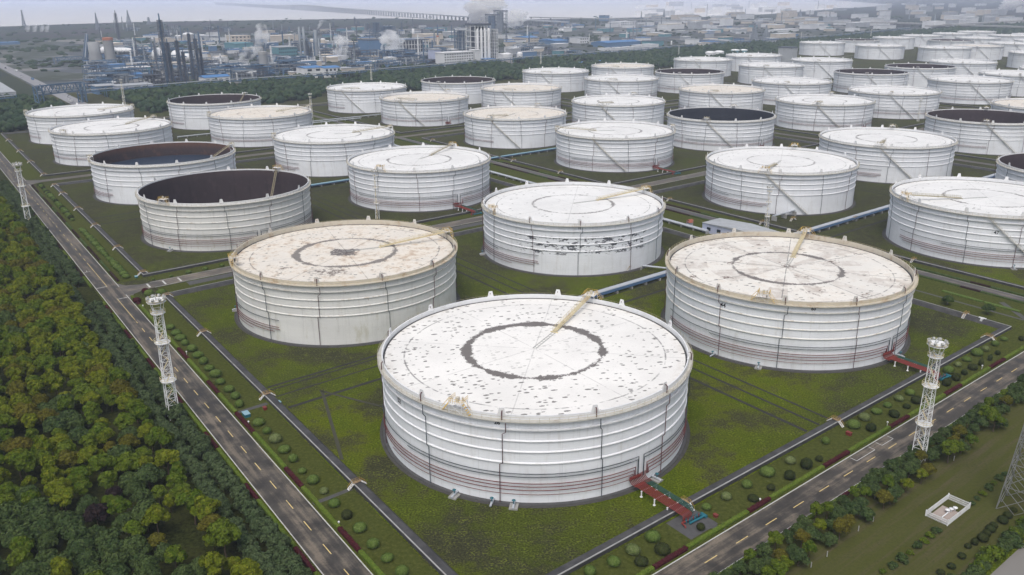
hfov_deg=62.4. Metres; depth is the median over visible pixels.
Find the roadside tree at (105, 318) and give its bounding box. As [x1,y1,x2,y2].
[102,315,113,322]
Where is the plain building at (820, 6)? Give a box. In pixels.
[815,4,824,8]
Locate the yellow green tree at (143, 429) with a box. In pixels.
[137,423,154,437]
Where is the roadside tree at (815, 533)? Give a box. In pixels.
[804,525,821,539]
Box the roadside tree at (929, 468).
[921,463,937,478]
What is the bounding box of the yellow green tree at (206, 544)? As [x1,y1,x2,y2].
[202,532,216,549]
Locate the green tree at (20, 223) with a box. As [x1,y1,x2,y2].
[12,221,25,226]
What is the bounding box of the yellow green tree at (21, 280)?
[12,275,31,298]
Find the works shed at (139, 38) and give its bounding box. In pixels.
[133,37,145,40]
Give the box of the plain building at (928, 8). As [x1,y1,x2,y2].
[920,6,932,11]
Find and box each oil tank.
[23,102,134,144]
[48,114,172,166]
[86,139,235,205]
[135,164,314,252]
[166,92,261,129]
[207,103,312,147]
[228,216,460,347]
[271,122,394,177]
[326,81,406,113]
[346,141,491,212]
[377,288,692,507]
[379,89,468,126]
[420,75,495,104]
[463,103,566,148]
[480,81,561,108]
[481,178,665,276]
[522,66,588,92]
[554,118,675,172]
[571,92,665,124]
[584,73,658,96]
[591,61,654,75]
[655,67,724,93]
[660,226,918,372]
[666,104,776,151]
[673,55,732,76]
[678,82,765,109]
[702,143,859,215]
[725,52,781,71]
[736,61,803,83]
[751,75,832,105]
[775,91,875,131]
[790,56,852,78]
[798,40,844,55]
[818,124,958,183]
[831,67,909,92]
[835,38,879,52]
[847,83,941,119]
[853,43,905,59]
[872,35,914,49]
[882,173,1023,269]
[884,62,956,87]
[901,33,942,46]
[916,44,971,61]
[924,106,1023,155]
[926,38,973,45]
[927,74,1014,104]
[929,57,997,75]
[932,32,972,38]
[950,43,1004,59]
[955,36,1000,43]
[957,30,996,36]
[978,68,1023,96]
[988,33,1023,41]
[988,41,1023,56]
[990,96,1023,111]
[993,151,1023,181]
[1005,49,1023,67]
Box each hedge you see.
[82,276,91,287]
[88,248,100,260]
[99,260,110,271]
[109,271,118,281]
[112,313,125,330]
[124,329,132,338]
[131,338,147,358]
[141,306,159,327]
[146,358,155,369]
[154,367,175,394]
[158,325,179,348]
[175,393,183,402]
[177,347,188,359]
[182,403,205,432]
[187,358,208,381]
[204,431,218,449]
[206,380,220,394]
[216,448,246,483]
[218,393,236,413]
[235,411,254,432]
[244,483,259,499]
[252,431,286,468]
[256,499,295,548]
[284,466,303,488]
[293,546,315,572]
[301,485,340,528]
[337,526,360,552]
[358,549,384,574]
[507,167,528,173]
[636,565,654,574]
[652,545,687,569]
[665,208,689,215]
[667,204,700,212]
[685,509,748,549]
[747,496,770,512]
[768,465,824,499]
[802,498,838,523]
[822,450,849,467]
[847,425,890,452]
[889,414,909,428]
[908,393,945,416]
[913,266,969,281]
[917,274,959,286]
[941,290,982,301]
[944,383,961,395]
[960,285,980,291]
[961,366,990,385]
[970,281,990,287]
[980,291,1001,297]
[983,301,1020,312]
[989,357,1005,368]
[990,286,1011,292]
[1002,296,1023,303]
[1004,345,1023,359]
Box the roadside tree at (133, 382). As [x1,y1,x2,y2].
[128,378,140,387]
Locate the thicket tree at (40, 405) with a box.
[37,402,44,409]
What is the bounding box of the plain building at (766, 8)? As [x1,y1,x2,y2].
[762,7,776,11]
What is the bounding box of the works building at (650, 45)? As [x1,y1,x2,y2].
[642,43,658,48]
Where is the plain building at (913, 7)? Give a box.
[909,5,918,9]
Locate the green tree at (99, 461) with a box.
[86,452,118,471]
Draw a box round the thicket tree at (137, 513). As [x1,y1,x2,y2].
[129,499,155,532]
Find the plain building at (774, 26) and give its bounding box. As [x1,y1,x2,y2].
[767,24,785,28]
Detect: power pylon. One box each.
[20,10,26,26]
[95,12,99,29]
[126,10,131,24]
[750,23,757,39]
[761,25,768,38]
[995,425,1023,515]
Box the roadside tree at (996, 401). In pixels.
[992,396,999,405]
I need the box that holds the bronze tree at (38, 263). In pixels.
[34,259,48,265]
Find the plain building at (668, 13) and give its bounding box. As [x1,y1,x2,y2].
[664,11,674,15]
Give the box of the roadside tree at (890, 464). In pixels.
[883,458,899,470]
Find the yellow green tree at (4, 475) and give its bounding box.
[0,468,11,482]
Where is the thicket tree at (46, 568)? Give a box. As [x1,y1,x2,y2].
[39,552,71,574]
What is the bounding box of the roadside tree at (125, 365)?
[118,361,134,370]
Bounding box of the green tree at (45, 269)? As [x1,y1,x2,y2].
[36,263,55,276]
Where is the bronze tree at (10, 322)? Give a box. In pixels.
[4,320,18,326]
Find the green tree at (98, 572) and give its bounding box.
[84,570,104,574]
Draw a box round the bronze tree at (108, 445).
[102,440,116,452]
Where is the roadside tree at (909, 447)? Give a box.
[907,444,920,451]
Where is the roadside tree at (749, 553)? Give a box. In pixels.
[743,548,756,559]
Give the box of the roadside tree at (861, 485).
[857,483,868,487]
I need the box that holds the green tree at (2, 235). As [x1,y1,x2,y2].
[0,231,5,239]
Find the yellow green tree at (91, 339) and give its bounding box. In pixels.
[81,335,98,344]
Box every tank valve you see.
[448,489,459,499]
[489,497,494,506]
[509,499,518,510]
[650,472,662,483]
[754,362,761,369]
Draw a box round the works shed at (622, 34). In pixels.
[619,33,628,36]
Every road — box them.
[0,63,87,104]
[0,152,370,574]
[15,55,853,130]
[26,180,40,185]
[40,83,832,181]
[116,284,142,298]
[140,127,924,288]
[313,115,1023,301]
[561,101,994,165]
[655,352,1023,574]
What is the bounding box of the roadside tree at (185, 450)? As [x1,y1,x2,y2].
[175,445,192,460]
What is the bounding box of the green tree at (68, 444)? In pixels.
[54,439,76,466]
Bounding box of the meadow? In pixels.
[734,395,1023,574]
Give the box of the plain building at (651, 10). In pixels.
[643,9,656,12]
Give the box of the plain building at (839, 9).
[833,8,846,10]
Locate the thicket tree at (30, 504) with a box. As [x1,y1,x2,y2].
[19,496,59,516]
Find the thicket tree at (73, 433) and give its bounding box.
[67,425,85,441]
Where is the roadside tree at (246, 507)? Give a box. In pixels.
[239,499,261,515]
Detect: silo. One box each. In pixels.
[87,42,102,63]
[102,37,116,60]
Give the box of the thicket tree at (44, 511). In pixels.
[22,504,54,526]
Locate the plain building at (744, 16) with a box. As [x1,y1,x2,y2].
[736,14,754,18]
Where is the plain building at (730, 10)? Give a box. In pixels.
[725,9,735,13]
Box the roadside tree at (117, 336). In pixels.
[114,333,126,344]
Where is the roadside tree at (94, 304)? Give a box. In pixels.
[90,300,105,310]
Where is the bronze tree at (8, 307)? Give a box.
[0,303,15,313]
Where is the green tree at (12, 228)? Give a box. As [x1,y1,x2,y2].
[9,225,19,233]
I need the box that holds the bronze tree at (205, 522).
[196,513,221,530]
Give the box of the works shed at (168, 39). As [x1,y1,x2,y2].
[155,37,171,42]
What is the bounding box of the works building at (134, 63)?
[126,62,152,66]
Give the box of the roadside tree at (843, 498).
[836,494,850,504]
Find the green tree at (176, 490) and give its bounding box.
[168,483,191,496]
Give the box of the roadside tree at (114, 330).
[109,327,124,335]
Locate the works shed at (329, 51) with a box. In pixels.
[320,48,339,53]
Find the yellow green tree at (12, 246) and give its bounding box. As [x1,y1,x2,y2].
[6,241,25,252]
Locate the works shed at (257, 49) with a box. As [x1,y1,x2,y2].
[242,47,262,53]
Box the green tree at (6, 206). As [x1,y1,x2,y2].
[0,203,13,210]
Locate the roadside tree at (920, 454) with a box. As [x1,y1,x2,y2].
[914,449,927,460]
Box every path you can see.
[233,403,267,414]
[312,488,352,504]
[320,390,384,407]
[321,390,343,459]
[999,302,1023,319]
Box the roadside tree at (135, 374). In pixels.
[125,369,142,380]
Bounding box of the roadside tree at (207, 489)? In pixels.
[202,486,223,493]
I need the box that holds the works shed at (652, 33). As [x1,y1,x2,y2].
[647,32,663,34]
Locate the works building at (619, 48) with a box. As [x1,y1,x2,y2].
[612,47,624,49]
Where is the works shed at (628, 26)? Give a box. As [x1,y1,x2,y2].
[622,24,635,27]
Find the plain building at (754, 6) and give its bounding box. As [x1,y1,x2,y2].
[750,4,758,8]
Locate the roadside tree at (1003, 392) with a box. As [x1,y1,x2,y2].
[1000,389,1007,395]
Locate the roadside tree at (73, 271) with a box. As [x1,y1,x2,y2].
[67,269,79,275]
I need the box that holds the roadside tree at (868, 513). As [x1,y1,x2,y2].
[858,506,875,520]
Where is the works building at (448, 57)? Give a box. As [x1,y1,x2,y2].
[435,50,473,66]
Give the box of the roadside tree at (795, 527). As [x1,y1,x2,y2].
[790,522,803,531]
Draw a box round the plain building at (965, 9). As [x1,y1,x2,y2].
[961,7,975,12]
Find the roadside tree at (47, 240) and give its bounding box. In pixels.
[43,238,55,242]
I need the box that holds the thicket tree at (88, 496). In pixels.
[76,494,98,505]
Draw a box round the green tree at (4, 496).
[0,492,17,506]
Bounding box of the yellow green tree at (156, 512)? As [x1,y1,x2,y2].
[140,503,170,531]
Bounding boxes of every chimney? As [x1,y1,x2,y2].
[298,27,302,58]
[302,27,305,55]
[313,30,317,55]
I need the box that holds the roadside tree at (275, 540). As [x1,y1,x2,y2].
[266,531,291,553]
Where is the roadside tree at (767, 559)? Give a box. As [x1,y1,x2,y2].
[762,556,773,566]
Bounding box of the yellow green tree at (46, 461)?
[40,454,58,471]
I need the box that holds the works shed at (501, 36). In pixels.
[497,33,512,38]
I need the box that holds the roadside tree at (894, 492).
[886,487,900,503]
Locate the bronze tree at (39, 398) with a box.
[31,393,48,403]
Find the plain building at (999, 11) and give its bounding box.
[990,9,1006,14]
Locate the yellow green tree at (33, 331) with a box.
[26,326,46,338]
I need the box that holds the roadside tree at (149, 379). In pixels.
[145,376,158,383]
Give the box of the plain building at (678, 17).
[671,15,689,19]
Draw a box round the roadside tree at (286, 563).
[275,553,303,571]
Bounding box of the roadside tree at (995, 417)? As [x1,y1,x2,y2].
[986,412,1005,431]
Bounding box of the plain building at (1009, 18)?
[999,17,1022,23]
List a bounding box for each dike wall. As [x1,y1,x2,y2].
[1,118,273,176]
[52,156,517,276]
[165,226,1011,574]
[309,104,571,133]
[422,119,818,184]
[651,163,1023,289]
[664,105,939,135]
[831,86,988,108]
[954,153,995,160]
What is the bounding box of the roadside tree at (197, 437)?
[190,432,210,447]
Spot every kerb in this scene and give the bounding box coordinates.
[0,168,323,574]
[31,187,118,286]
[126,295,372,574]
[158,220,481,286]
[652,351,1023,574]
[666,205,1020,296]
[720,381,1016,571]
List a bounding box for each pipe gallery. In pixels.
[0,94,16,98]
[82,34,87,63]
[83,27,910,98]
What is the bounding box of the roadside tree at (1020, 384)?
[1016,381,1023,387]
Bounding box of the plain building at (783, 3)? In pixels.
[777,2,789,5]
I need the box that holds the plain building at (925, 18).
[920,16,931,20]
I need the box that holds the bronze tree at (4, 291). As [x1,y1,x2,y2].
[0,289,9,294]
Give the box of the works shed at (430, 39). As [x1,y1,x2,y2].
[424,37,439,41]
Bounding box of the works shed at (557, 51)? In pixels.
[552,50,563,53]
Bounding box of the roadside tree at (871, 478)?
[860,472,880,485]
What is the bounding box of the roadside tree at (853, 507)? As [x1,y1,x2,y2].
[842,501,860,514]
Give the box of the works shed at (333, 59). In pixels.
[323,56,337,61]
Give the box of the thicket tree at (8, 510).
[0,500,25,528]
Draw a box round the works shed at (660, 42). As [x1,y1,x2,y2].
[642,40,663,45]
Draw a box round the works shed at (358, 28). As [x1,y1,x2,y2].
[351,27,363,29]
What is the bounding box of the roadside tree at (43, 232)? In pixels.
[37,231,52,237]
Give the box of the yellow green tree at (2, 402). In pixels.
[0,400,10,406]
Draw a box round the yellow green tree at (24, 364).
[18,360,32,370]
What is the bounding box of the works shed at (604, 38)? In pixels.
[601,37,608,40]
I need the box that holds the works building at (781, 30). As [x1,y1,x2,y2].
[768,29,798,31]
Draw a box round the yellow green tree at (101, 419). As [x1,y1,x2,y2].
[94,417,110,425]
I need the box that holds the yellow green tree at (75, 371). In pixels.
[62,365,84,378]
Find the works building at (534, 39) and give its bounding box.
[512,36,538,41]
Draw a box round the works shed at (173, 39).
[171,37,183,41]
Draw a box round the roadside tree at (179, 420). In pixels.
[174,415,189,426]
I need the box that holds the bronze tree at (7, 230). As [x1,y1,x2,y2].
[5,227,13,234]
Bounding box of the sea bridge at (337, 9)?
[212,2,568,26]
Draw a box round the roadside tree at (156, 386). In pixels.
[149,382,164,392]
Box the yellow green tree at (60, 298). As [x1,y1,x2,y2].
[54,294,72,302]
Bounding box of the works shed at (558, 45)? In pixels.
[551,43,568,47]
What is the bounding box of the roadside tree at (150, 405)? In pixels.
[148,402,159,413]
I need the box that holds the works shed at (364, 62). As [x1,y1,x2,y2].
[355,61,371,66]
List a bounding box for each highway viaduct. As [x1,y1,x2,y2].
[529,17,1023,27]
[925,20,1023,26]
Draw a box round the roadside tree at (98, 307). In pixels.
[92,305,104,312]
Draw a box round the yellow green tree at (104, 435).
[95,427,115,443]
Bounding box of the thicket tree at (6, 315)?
[0,310,18,324]
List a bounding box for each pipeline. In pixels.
[177,117,360,138]
[310,179,348,186]
[312,114,380,121]
[394,144,534,183]
[500,148,555,156]
[578,270,666,297]
[640,265,665,269]
[663,218,708,233]
[771,210,796,220]
[807,173,995,232]
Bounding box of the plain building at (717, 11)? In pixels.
[707,9,720,13]
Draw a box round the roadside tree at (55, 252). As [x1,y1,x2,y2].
[52,250,63,257]
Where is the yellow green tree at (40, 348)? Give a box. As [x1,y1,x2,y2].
[29,343,52,371]
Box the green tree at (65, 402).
[57,395,74,409]
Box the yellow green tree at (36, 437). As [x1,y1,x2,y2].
[32,434,46,441]
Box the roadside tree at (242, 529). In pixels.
[231,525,248,541]
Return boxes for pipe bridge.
[457,205,481,215]
[635,479,707,527]
[656,167,680,173]
[889,355,951,382]
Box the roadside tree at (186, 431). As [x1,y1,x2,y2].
[181,425,198,437]
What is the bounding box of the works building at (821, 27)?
[816,26,828,29]
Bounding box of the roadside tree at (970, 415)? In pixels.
[963,411,976,421]
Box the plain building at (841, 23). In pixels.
[833,20,850,24]
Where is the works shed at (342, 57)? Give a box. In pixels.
[321,55,348,60]
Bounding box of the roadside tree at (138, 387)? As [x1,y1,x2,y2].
[133,383,146,391]
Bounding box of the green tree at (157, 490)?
[150,484,167,504]
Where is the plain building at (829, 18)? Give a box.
[823,17,837,20]
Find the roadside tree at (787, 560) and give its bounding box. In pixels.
[778,555,794,572]
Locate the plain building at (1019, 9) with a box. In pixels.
[1016,7,1023,12]
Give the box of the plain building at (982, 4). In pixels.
[975,3,986,5]
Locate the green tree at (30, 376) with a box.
[25,374,42,382]
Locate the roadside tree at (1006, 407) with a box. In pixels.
[1000,403,1009,412]
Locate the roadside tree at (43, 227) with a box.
[33,225,48,231]
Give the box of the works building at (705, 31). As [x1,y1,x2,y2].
[698,30,720,32]
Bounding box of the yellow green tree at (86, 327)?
[82,325,90,330]
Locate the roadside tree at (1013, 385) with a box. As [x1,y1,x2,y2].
[1007,382,1017,388]
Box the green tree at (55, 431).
[51,428,66,435]
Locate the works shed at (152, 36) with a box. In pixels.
[143,34,157,38]
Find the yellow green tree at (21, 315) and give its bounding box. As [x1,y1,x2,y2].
[15,309,36,321]
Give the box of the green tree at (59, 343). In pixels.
[52,335,69,356]
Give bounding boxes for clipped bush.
[115,265,123,270]
[119,270,128,275]
[121,274,130,277]
[132,297,140,302]
[143,289,153,296]
[155,288,166,294]
[166,324,174,329]
[170,329,181,335]
[174,334,186,340]
[181,339,188,345]
[186,344,197,351]
[192,351,203,357]
[198,356,207,363]
[204,364,214,370]
[209,369,221,377]
[215,378,225,384]
[223,385,234,392]
[230,391,240,399]
[234,399,243,407]
[252,417,264,426]
[262,427,271,433]
[267,433,281,442]
[277,444,290,453]
[288,453,297,462]
[297,467,306,473]
[306,474,319,484]
[319,487,327,493]
[328,498,339,507]
[341,509,352,519]
[352,521,366,532]
[366,537,379,548]
[380,552,393,562]
[395,564,408,574]
[584,564,595,574]
[606,555,620,567]
[625,543,640,555]
[634,555,648,566]
[644,529,661,542]
[654,542,670,555]
[696,522,704,530]
[701,502,711,510]
[720,491,731,500]
[741,479,752,488]
[747,494,758,501]
[759,465,775,477]
[766,484,775,490]
[784,470,795,479]
[785,456,796,464]
[800,457,812,469]
[815,455,822,461]
[821,436,829,443]
[846,419,861,428]
[858,412,870,420]
[865,423,876,431]
[871,407,882,414]
[879,568,886,573]
[883,402,892,407]
[887,561,898,569]
[888,409,899,417]
[894,395,904,401]
[895,552,908,564]
[903,403,910,408]
[905,388,915,395]
[906,549,914,554]
[911,395,922,403]
[912,541,922,547]
[918,537,929,543]
[924,531,935,537]
[931,526,942,533]
[936,569,945,574]
[942,365,954,373]
[942,378,951,385]
[947,562,956,569]
[951,373,960,380]
[953,361,962,366]
[957,552,966,558]
[961,369,967,374]
[962,356,971,361]
[965,543,971,548]
[965,568,980,574]
[968,363,977,369]
[968,560,986,570]
[968,564,986,574]
[971,348,983,355]
[971,538,978,545]
[974,554,993,562]
[976,532,989,541]
[978,358,983,366]
[978,490,987,495]
[979,545,1007,559]
[980,560,991,569]
[981,345,989,351]
[982,529,991,536]
[984,483,993,490]
[985,524,996,532]
[988,354,992,360]
[989,521,997,527]
[991,340,999,345]
[994,474,1004,481]
[996,542,1008,551]
[997,515,1008,523]
[997,536,1008,543]
[1000,336,1007,340]
[1001,530,1023,548]
[1001,541,1013,552]
[1002,511,1012,518]
[1007,526,1023,538]
[1010,507,1017,512]
[1013,524,1023,533]
[1015,516,1023,524]
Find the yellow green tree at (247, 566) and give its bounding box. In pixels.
[230,558,263,574]
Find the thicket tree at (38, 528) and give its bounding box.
[27,518,55,538]
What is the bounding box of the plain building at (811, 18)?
[801,17,818,19]
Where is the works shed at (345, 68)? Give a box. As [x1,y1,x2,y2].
[341,66,364,72]
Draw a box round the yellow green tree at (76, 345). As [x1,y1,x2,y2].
[65,339,86,354]
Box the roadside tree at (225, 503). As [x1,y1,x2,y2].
[217,499,232,510]
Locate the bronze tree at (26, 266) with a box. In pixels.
[23,263,37,269]
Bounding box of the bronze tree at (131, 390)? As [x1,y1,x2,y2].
[118,387,137,397]
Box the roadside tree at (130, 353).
[125,349,139,360]
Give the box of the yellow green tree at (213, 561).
[198,550,226,574]
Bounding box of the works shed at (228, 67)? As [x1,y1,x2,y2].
[217,66,237,73]
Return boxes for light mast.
[12,161,30,219]
[119,79,125,104]
[145,294,177,416]
[371,169,379,218]
[764,185,773,227]
[912,337,948,460]
[916,98,922,121]
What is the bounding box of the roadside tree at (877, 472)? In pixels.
[869,468,882,480]
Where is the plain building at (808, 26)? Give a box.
[799,24,818,28]
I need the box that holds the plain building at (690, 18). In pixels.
[681,17,700,22]
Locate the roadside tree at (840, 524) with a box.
[833,517,850,539]
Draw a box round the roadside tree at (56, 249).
[50,247,62,253]
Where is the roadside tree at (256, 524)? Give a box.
[249,516,273,534]
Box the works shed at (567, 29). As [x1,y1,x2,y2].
[560,27,571,31]
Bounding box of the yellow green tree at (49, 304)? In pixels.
[42,300,60,311]
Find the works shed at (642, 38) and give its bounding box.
[636,37,650,40]
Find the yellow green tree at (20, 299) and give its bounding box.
[11,298,24,302]
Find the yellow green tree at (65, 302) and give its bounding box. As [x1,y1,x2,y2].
[60,298,71,307]
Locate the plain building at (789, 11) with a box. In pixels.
[781,10,796,12]
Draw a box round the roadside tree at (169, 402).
[163,399,172,408]
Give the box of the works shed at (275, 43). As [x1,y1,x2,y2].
[265,42,278,47]
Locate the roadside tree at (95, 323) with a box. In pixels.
[89,319,104,329]
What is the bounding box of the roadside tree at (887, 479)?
[881,474,894,488]
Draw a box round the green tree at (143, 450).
[135,445,152,464]
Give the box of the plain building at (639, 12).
[635,11,647,14]
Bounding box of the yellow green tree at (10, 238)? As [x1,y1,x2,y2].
[6,236,16,241]
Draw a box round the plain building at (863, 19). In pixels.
[860,17,877,21]
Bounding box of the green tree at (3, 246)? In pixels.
[0,243,8,250]
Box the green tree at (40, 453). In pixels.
[34,449,51,466]
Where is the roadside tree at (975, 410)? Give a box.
[968,408,980,415]
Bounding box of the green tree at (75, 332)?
[61,324,85,340]
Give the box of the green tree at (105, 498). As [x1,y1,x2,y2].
[101,494,113,502]
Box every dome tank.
[182,32,193,40]
[501,53,510,59]
[705,51,714,55]
[714,50,723,54]
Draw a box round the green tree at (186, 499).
[175,488,204,524]
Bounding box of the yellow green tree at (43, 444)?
[32,438,55,451]
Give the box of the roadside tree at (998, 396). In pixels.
[992,393,1002,401]
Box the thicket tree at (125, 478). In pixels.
[117,471,136,489]
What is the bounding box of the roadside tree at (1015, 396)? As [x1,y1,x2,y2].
[1006,390,1019,403]
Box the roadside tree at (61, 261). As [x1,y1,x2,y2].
[59,258,73,266]
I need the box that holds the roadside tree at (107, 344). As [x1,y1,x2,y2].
[99,340,115,348]
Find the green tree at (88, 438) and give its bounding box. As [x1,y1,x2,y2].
[79,432,97,446]
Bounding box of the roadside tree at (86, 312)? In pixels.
[82,310,93,315]
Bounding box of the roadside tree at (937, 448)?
[932,444,942,453]
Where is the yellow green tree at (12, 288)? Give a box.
[6,284,20,293]
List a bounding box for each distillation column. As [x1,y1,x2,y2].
[114,10,121,41]
[156,13,171,84]
[165,38,174,82]
[174,36,183,81]
[181,49,188,81]
[187,28,195,80]
[193,34,201,80]
[199,45,204,74]
[305,38,309,58]
[309,46,313,59]
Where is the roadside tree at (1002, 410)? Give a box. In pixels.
[994,405,1005,415]
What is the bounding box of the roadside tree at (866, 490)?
[859,486,871,495]
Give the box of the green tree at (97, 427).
[88,421,108,446]
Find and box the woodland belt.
[0,21,1023,132]
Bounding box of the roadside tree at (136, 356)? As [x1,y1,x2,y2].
[131,353,145,362]
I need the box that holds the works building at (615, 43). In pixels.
[591,39,640,47]
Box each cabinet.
[242,410,250,417]
[845,430,852,435]
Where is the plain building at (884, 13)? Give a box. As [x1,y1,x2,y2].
[879,11,890,15]
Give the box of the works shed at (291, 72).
[285,71,295,74]
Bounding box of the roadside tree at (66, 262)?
[62,259,75,267]
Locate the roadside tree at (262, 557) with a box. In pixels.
[249,551,273,563]
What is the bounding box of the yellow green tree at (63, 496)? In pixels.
[48,486,73,510]
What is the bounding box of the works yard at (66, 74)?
[0,20,920,94]
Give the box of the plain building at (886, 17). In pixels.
[878,16,890,19]
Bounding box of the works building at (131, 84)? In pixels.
[110,82,152,89]
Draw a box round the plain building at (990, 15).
[983,14,998,16]
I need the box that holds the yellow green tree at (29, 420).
[21,413,37,427]
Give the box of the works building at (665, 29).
[657,28,670,30]
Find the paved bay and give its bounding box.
[666,510,717,538]
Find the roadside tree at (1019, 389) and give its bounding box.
[1015,387,1023,392]
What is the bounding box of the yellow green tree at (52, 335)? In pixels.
[48,331,61,355]
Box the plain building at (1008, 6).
[1005,5,1012,8]
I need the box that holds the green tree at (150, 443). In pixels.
[144,433,156,451]
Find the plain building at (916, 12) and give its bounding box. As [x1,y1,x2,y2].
[910,11,923,13]
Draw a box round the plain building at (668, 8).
[665,6,673,10]
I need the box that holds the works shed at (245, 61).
[229,59,248,65]
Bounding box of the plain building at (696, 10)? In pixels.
[694,8,704,12]
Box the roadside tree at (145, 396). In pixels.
[138,391,155,400]
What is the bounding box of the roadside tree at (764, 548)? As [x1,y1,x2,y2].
[756,542,772,556]
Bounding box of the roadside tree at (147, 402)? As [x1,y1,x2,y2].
[144,400,156,405]
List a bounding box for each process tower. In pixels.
[370,22,380,32]
[379,26,394,35]
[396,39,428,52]
[453,30,468,50]
[465,23,490,57]
[485,14,499,32]
[490,29,497,58]
[493,10,507,31]
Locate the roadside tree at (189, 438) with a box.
[186,430,201,442]
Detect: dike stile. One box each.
[259,389,275,399]
[347,477,366,490]
[676,496,694,510]
[826,416,843,426]
[980,333,994,339]
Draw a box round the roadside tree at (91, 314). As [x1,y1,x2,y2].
[86,312,96,317]
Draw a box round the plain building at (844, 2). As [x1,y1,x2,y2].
[839,1,850,4]
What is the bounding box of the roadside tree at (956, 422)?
[952,420,965,426]
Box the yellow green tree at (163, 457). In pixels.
[154,449,179,474]
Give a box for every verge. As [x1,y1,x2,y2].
[0,135,42,179]
[33,186,142,282]
[135,296,437,574]
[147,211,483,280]
[158,224,483,292]
[312,112,1023,327]
[572,324,1023,574]
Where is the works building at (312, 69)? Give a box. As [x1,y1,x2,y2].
[296,65,321,77]
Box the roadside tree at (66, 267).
[63,264,75,271]
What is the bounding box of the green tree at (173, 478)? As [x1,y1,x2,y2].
[166,470,186,487]
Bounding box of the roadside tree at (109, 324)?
[106,322,120,330]
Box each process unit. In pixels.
[81,64,109,72]
[82,78,115,90]
[83,74,115,81]
[84,60,106,69]
[90,68,110,78]
[91,59,118,62]
[96,71,137,83]
[102,68,138,78]
[104,55,125,60]
[111,73,134,83]
[113,68,147,75]
[120,64,147,72]
[121,56,139,63]
[126,27,139,30]
[129,49,147,55]
[130,46,150,52]
[137,55,153,60]
[137,60,163,69]
[138,73,165,83]
[142,75,164,83]
[145,68,160,73]
[157,55,186,61]
[163,76,188,82]
[172,67,191,75]
[187,65,215,79]
[194,60,219,65]
[196,71,220,75]
[199,63,217,67]
[204,67,230,76]
[218,63,238,74]
[222,62,246,66]
[230,68,248,77]
[232,69,256,79]
[241,49,257,58]
[245,68,267,77]
[246,39,262,42]
[248,62,276,69]
[249,64,268,75]
[253,66,274,76]
[270,63,289,72]
[274,56,290,61]
[277,58,308,69]
[278,68,295,74]
[279,63,302,71]
[288,61,316,66]
[289,64,310,70]
[290,40,307,45]
[290,56,312,60]
[309,43,327,48]
[318,47,334,53]
[335,49,352,57]
[340,59,359,64]
[342,47,359,56]
[346,62,374,68]
[357,49,381,56]
[357,57,373,60]
[363,33,377,37]
[372,58,393,69]
[373,50,396,57]
[376,32,389,35]
[387,53,406,57]
[388,32,399,37]
[388,49,407,53]
[398,57,419,65]
[402,60,427,64]
[403,52,421,57]
[404,55,421,62]
[420,59,434,63]
[517,46,533,50]
[526,42,544,45]
[542,44,555,48]
[545,48,568,54]
[546,30,559,36]
[566,50,584,53]
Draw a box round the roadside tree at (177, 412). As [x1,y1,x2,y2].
[168,407,186,419]
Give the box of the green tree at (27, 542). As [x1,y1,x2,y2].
[8,535,35,549]
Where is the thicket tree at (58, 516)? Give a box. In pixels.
[51,510,74,526]
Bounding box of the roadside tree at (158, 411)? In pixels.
[147,406,167,419]
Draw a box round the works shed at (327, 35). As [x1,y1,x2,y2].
[322,34,337,36]
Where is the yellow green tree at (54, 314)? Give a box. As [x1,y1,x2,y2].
[48,309,64,318]
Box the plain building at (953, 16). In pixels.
[944,15,965,19]
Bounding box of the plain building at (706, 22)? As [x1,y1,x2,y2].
[688,20,709,24]
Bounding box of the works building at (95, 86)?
[91,83,112,94]
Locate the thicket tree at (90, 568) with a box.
[81,563,107,574]
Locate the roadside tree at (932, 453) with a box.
[924,448,939,460]
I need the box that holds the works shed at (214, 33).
[206,31,219,35]
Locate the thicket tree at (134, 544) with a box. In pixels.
[119,534,152,555]
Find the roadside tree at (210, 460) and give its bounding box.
[205,454,220,466]
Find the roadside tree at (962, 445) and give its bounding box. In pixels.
[953,439,964,455]
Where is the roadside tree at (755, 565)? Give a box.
[746,557,766,574]
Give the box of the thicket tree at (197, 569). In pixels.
[189,555,206,574]
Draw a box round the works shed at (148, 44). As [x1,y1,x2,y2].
[130,43,152,46]
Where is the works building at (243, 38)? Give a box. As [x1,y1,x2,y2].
[226,35,250,41]
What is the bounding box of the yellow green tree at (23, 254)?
[18,251,32,259]
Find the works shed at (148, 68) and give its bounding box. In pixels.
[121,66,150,73]
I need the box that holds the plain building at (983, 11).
[977,9,990,14]
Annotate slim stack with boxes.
[142,45,145,60]
[153,37,157,59]
[153,42,157,68]
[269,46,272,61]
[332,33,334,54]
[417,35,419,56]
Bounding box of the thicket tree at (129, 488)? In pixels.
[122,481,144,495]
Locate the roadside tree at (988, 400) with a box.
[984,397,993,405]
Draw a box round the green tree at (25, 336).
[13,332,29,349]
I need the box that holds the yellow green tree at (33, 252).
[29,250,37,255]
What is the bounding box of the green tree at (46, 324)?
[32,316,56,332]
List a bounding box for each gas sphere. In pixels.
[152,47,161,59]
[171,50,181,58]
[185,53,189,61]
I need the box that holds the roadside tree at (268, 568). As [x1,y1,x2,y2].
[259,562,278,574]
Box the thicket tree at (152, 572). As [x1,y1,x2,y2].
[144,569,162,574]
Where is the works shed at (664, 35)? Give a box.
[658,33,670,36]
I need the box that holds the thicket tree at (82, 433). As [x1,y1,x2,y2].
[74,429,88,444]
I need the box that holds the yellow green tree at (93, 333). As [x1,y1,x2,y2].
[85,331,99,338]
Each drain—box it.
[99,185,349,224]
[236,164,359,219]
[242,163,371,219]
[267,270,664,387]
[270,358,376,389]
[277,278,666,396]
[288,289,664,407]
[312,204,346,219]
[456,256,828,418]
[456,270,807,431]
[457,263,819,424]
[663,220,1022,319]
[800,173,993,230]
[813,211,887,233]
[830,219,887,237]

